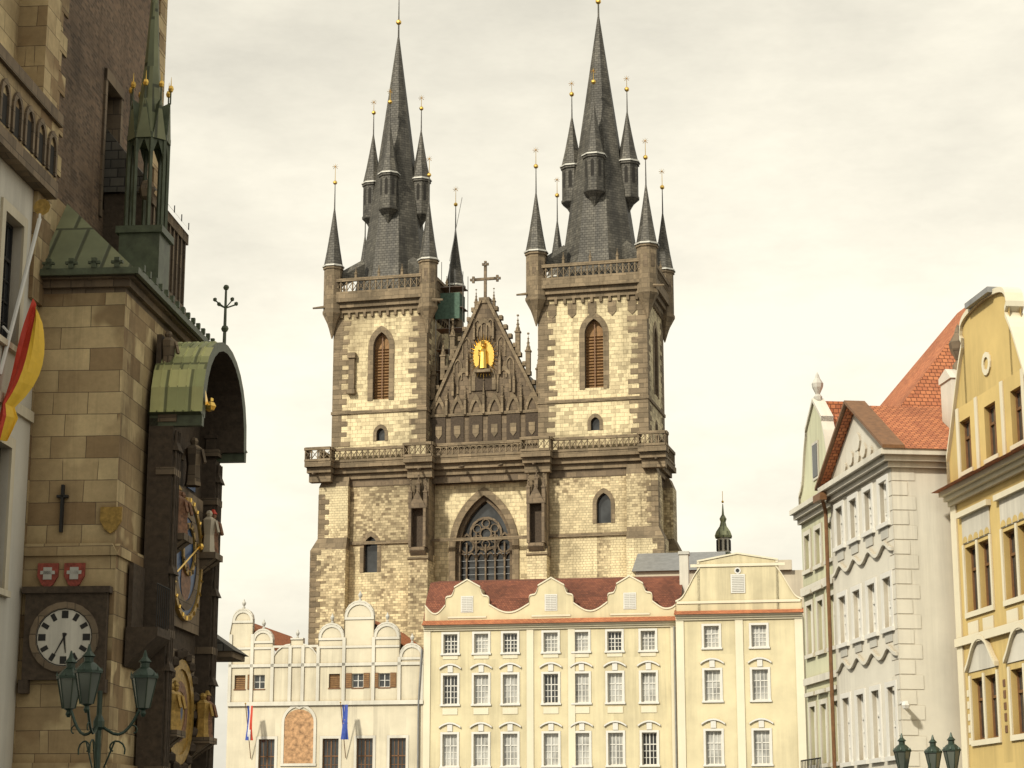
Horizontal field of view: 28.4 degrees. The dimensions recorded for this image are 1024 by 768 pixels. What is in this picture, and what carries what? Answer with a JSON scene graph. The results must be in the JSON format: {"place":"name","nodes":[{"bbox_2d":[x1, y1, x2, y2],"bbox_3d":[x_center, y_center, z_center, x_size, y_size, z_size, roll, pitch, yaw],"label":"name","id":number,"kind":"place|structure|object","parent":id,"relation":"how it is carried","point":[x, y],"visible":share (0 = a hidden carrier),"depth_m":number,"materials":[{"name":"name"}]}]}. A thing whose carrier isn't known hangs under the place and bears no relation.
{"place":"outdoors","nodes":[
{"label":"outdoors","id":0,"kind":"place"},
{"bbox_2d":[0,0,63,767],"bbox_3d":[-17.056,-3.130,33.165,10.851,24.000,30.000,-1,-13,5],"label":"building","id":1,"kind":"structure","parent":0,"point":[31,119],"depth_m":45.87,"materials":[{"name":"paint"}]},
{"bbox_2d":[12,0,248,767],"bbox_3d":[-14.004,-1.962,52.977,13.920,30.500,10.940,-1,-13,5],"label":"town hall","id":2,"kind":"structure","parent":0,"point":[138,431],"depth_m":48.59,"materials":[{"name":"stone"}]},
{"bbox_2d":[164,0,1023,767],"label":"sky","id":3,"kind":"structure","parent":0,"point":[840,178],"materials":[{"name":"white"}]},
{"bbox_2d":[674,551,808,767],"bbox_3d":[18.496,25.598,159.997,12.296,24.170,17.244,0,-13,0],"label":"building","id":4,"kind":"structure","parent":0,"point":[741,661],"depth_m":153.49,"materials":[{"name":"yellow paint"}]},
{"bbox_2d":[932,286,1023,767],"bbox_3d":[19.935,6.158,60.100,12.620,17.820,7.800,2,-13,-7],"label":"building","id":5,"kind":"structure","parent":0,"point":[981,492],"depth_m":60.34,"materials":[{"name":"yellow paint"}]},
{"label":"ground","id":6,"kind":"structure","parent":0,"visible":0},
{"bbox_2d":[56,644,158,767],"bbox_3d":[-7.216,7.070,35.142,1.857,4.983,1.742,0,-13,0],"label":"lamp","id":7,"kind":"object","parent":6,"relation":"on","point":[81,681],"visible":1,"depth_m":35.75,"materials":[{"name":"green metal"}]},
{"bbox_2d":[226,591,423,767],"bbox_3d":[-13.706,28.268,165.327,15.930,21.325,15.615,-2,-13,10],"label":"building","id":8,"kind":"structure","parent":6,"relation":"on","point":[350,695],"depth_m":159.90,"materials":[{"name":"white paint"}]},
{"bbox_2d":[304,0,681,650],"bbox_3d":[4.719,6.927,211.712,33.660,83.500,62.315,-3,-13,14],"label":"church","id":9,"kind":"structure","parent":6,"relation":"on","point":[472,450],"depth_m":184.48,"materials":[{"name":"stone"}]},
{"bbox_2d":[422,575,681,767],"bbox_3d":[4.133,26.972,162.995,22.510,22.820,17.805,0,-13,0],"label":"yellow house","id":10,"kind":"structure","parent":6,"relation":"on","point":[550,672],"depth_m":157.28,"materials":[{"name":"yellow paint"}]},
{"bbox_2d":[632,491,803,616],"bbox_3d":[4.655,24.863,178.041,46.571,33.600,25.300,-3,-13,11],"label":"background buildings","id":11,"kind":"structure","parent":6,"relation":"on","point":[656,564],"depth_m":168.11,"materials":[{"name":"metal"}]},
{"bbox_2d":[789,373,843,767],"bbox_3d":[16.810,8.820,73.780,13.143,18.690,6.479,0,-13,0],"label":"building","id":12,"kind":"structure","parent":6,"relation":"on","point":[806,513],"depth_m":73.90,"materials":[{"name":"beige paint"}]},
{"bbox_2d":[813,308,965,767],"bbox_3d":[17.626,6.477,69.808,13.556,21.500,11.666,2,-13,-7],"label":"white house","id":13,"kind":"structure","parent":6,"relation":"on","point":[882,476],"depth_m":65.43,"materials":[{"name":"white paint"}]},
{"bbox_2d":[893,732,960,767],"bbox_3d":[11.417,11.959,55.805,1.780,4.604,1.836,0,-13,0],"label":"lamp","id":14,"kind":"object","parent":6,"relation":"on","point":[951,750],"visible":1,"depth_m":55.84,"materials":[{"name":"green metal"}]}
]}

